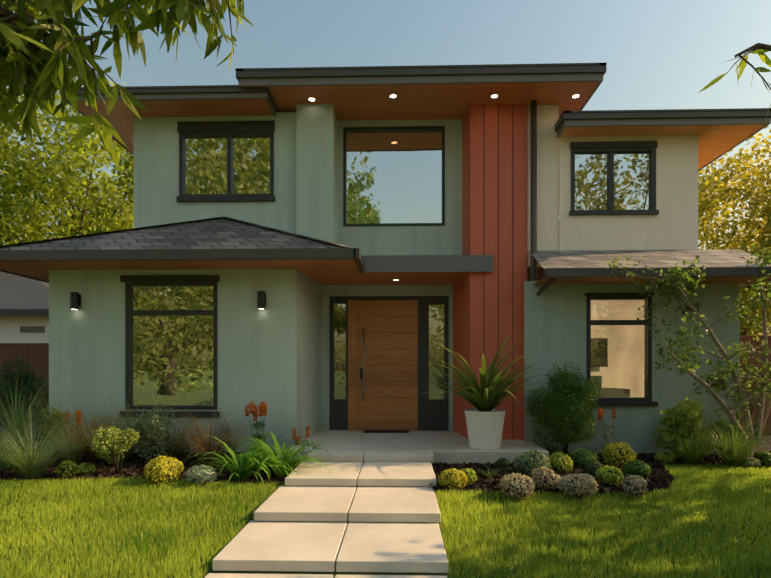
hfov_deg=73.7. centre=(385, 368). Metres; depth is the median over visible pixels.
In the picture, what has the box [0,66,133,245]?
tree foliage
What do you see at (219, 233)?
roof shingles
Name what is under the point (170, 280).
window frame
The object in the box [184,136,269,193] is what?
window glass
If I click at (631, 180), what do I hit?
window glass
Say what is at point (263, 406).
flowers
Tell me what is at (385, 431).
doormat
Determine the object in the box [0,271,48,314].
neighbour house roof
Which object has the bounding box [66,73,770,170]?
roof fascia boards
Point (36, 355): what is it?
fence
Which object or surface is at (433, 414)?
entry frame
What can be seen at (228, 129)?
window frame
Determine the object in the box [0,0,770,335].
sky
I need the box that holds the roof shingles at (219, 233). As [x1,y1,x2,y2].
[0,216,352,249]
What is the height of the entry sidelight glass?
1.669 m
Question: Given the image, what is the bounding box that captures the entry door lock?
[360,368,362,378]
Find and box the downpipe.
[530,100,556,295]
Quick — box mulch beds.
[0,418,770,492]
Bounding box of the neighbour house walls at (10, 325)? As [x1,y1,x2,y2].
[0,315,48,342]
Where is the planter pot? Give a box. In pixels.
[465,409,505,449]
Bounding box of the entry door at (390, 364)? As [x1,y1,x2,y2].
[348,300,417,429]
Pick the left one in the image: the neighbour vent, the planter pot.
the neighbour vent
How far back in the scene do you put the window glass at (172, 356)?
7.33 m
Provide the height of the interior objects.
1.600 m
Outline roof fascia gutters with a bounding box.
[0,63,770,287]
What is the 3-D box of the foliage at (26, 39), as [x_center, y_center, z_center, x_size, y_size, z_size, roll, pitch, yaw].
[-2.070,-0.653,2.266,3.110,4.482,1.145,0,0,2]
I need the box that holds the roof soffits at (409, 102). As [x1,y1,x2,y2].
[0,82,770,284]
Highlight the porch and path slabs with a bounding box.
[205,430,548,577]
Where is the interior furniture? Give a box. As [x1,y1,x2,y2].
[591,367,629,396]
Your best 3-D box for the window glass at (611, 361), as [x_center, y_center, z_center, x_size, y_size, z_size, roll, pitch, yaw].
[3.277,-0.285,7.261,0.848,1.435,0.001,0,0,2]
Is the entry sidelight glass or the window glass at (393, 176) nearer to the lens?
the window glass at (393, 176)
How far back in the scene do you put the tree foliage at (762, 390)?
6.58 m
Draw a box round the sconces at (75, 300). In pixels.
[70,291,265,309]
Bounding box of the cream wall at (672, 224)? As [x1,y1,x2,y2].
[527,105,697,266]
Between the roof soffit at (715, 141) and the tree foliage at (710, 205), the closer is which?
the roof soffit at (715, 141)
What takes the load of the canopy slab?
attached to the sage wall at (270, 354)
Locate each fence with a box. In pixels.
[0,343,48,417]
[740,336,770,432]
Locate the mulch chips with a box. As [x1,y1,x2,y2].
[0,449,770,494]
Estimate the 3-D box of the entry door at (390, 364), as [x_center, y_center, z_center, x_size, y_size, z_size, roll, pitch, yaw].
[-0.044,-0.062,8.670,1.168,2.186,0.110,0,0,2]
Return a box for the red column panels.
[453,104,526,439]
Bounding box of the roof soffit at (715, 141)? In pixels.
[560,125,763,169]
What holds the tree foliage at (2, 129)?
on the ground at (334, 573)
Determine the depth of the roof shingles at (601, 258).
7.06 m
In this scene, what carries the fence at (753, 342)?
on the ground at (334, 573)
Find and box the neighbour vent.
[20,326,44,331]
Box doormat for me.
[363,430,408,432]
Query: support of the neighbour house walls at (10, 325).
on the ground at (334, 573)
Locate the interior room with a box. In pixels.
[591,300,643,396]
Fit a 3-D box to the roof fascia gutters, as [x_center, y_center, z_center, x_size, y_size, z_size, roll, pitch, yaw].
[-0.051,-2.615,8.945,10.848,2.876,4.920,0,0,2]
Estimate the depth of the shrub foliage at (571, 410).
6.38 m
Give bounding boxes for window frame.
[119,275,219,416]
[176,120,274,201]
[343,126,444,225]
[569,141,658,214]
[584,293,657,406]
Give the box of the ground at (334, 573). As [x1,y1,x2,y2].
[0,465,770,577]
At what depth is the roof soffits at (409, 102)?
7.30 m
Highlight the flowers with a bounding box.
[65,401,616,454]
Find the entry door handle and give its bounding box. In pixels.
[363,328,363,400]
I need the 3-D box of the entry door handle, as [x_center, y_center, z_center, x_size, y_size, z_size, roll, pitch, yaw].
[-0.364,-0.072,8.607,0.023,1.223,0.072,0,0,2]
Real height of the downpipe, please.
5.100 m
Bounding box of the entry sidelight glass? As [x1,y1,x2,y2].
[334,303,443,398]
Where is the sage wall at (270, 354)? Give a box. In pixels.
[49,104,739,454]
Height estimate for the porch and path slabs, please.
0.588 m
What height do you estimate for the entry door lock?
0.178 m
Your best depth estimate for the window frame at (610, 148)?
7.44 m
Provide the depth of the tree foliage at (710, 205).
22.59 m
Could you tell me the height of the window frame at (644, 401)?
1.587 m
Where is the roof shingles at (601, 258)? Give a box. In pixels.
[529,249,770,268]
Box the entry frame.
[329,296,448,429]
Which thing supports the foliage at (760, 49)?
on the ground at (334, 573)
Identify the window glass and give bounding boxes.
[131,286,212,405]
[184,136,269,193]
[346,130,441,223]
[575,152,649,209]
[591,300,645,396]
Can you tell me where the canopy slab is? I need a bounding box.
[362,255,492,271]
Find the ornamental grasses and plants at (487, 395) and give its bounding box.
[0,328,770,488]
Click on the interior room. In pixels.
(617, 340)
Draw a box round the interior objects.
[591,338,607,396]
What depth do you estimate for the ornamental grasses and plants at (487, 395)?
6.29 m
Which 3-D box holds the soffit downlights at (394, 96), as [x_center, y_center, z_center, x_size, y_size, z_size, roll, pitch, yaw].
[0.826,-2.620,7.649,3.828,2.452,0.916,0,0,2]
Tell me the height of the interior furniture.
1.950 m
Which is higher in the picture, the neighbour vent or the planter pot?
the neighbour vent
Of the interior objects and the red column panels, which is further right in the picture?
the interior objects
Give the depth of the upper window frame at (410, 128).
7.95 m
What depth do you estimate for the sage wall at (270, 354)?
7.31 m
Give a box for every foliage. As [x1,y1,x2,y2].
[0,0,253,171]
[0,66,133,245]
[0,122,54,245]
[0,357,770,499]
[606,242,770,457]
[698,43,770,125]
[698,126,770,335]
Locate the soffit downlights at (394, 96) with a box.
[309,95,578,280]

